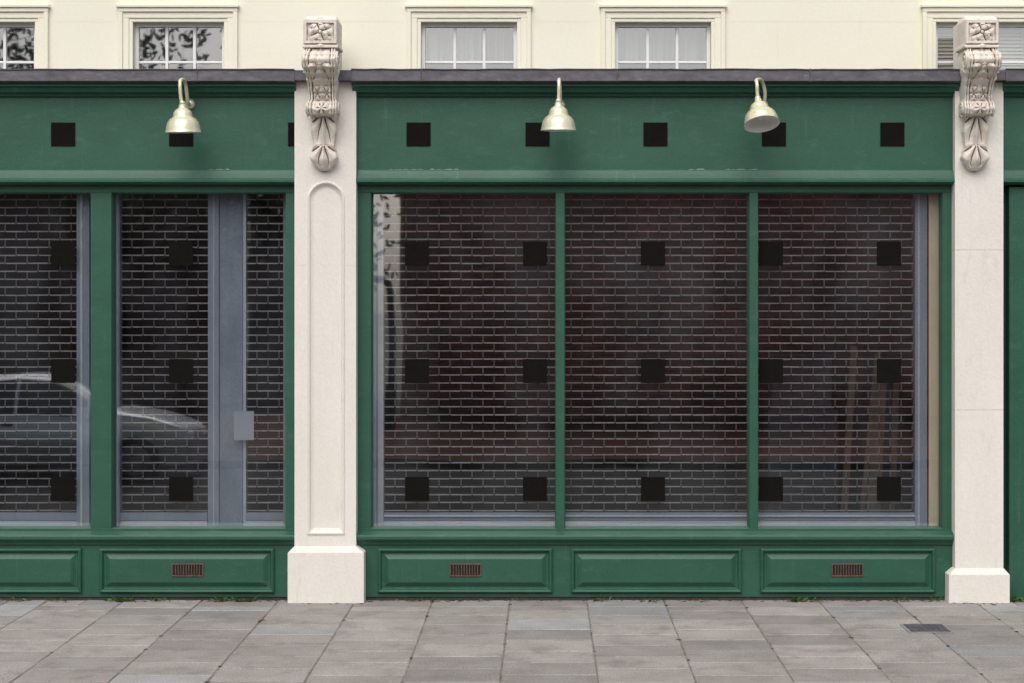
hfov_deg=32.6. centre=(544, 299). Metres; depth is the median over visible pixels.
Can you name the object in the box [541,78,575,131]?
wall lamp
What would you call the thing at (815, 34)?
wall
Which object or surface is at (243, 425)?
window notice
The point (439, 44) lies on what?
net curtain
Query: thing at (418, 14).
window architrave
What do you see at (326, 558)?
stone pilaster
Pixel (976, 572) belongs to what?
stone pilaster
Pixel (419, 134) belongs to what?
black squares
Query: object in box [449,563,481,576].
air vent
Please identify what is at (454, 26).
sash frame
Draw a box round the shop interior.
[0,194,927,525]
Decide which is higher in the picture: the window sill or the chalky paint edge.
the chalky paint edge
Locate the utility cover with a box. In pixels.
[900,624,953,632]
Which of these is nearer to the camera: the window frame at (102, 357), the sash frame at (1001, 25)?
the window frame at (102, 357)
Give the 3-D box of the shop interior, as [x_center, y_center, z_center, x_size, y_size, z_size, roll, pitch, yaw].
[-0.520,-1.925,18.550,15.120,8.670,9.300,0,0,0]
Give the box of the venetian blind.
[938,28,1023,69]
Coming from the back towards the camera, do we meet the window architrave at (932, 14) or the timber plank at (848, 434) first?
the timber plank at (848, 434)
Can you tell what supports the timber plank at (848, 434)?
on the shop interior
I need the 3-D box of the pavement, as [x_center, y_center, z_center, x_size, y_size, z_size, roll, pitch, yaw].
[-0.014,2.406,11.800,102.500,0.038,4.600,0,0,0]
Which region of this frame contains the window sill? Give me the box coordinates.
[0,531,953,544]
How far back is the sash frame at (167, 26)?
14.48 m
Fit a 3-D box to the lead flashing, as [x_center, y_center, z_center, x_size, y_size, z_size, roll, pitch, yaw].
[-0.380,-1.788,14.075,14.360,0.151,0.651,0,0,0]
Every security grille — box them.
[0,194,284,525]
[373,194,926,525]
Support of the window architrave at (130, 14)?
attached to the wall
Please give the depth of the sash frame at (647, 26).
14.47 m
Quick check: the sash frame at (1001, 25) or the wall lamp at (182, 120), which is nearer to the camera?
the wall lamp at (182, 120)
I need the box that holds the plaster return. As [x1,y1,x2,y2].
[928,194,938,525]
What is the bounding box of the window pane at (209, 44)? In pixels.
[143,29,221,68]
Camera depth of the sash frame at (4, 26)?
14.48 m
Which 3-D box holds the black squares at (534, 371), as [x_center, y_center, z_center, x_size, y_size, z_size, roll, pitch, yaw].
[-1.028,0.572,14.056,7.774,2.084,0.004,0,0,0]
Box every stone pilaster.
[288,16,365,603]
[945,16,1009,603]
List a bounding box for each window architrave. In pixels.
[0,4,50,68]
[116,4,239,68]
[405,4,532,68]
[599,4,726,68]
[920,4,1023,68]
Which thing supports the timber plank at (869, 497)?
on the shop interior
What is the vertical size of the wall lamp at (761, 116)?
0.435 m
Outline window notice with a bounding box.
[234,411,253,439]
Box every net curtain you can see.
[426,28,513,60]
[618,28,705,60]
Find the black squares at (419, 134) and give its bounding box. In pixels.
[51,123,903,145]
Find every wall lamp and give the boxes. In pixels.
[165,78,200,132]
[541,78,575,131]
[744,78,779,132]
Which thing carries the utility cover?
on the pavement
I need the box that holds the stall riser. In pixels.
[0,545,951,600]
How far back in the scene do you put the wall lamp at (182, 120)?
13.53 m
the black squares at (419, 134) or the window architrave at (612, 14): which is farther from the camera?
the window architrave at (612, 14)
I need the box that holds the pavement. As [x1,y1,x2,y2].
[0,600,1023,682]
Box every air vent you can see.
[171,563,203,576]
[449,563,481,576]
[831,563,863,576]
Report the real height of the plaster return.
3.300 m
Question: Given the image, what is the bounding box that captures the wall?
[0,0,1023,69]
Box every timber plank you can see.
[840,346,856,511]
[860,354,877,511]
[866,352,880,511]
[871,384,886,511]
[889,384,898,511]
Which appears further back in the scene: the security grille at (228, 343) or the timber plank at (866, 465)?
the timber plank at (866, 465)
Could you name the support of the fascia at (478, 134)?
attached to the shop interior
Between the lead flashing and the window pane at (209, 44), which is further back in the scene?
the window pane at (209, 44)
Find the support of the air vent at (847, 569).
attached to the stall riser
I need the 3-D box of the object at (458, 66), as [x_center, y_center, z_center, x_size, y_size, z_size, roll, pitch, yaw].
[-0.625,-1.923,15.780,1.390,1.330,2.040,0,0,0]
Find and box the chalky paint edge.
[208,169,756,169]
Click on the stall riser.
(509, 572)
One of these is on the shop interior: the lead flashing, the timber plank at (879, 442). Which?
the timber plank at (879, 442)
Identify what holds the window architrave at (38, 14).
attached to the wall
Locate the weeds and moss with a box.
[1,595,1023,682]
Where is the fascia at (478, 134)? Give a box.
[0,81,1023,185]
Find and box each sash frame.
[0,23,34,68]
[135,23,223,68]
[422,23,516,68]
[615,23,709,68]
[936,23,1023,68]
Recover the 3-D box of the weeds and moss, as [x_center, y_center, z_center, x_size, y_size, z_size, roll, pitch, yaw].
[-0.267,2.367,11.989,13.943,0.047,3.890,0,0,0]
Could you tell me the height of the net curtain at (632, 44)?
0.350 m
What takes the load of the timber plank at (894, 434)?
on the shop interior
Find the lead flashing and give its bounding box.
[0,68,1023,82]
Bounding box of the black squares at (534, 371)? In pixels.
[51,242,900,500]
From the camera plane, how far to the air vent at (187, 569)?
13.91 m
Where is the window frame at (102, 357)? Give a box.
[0,185,952,530]

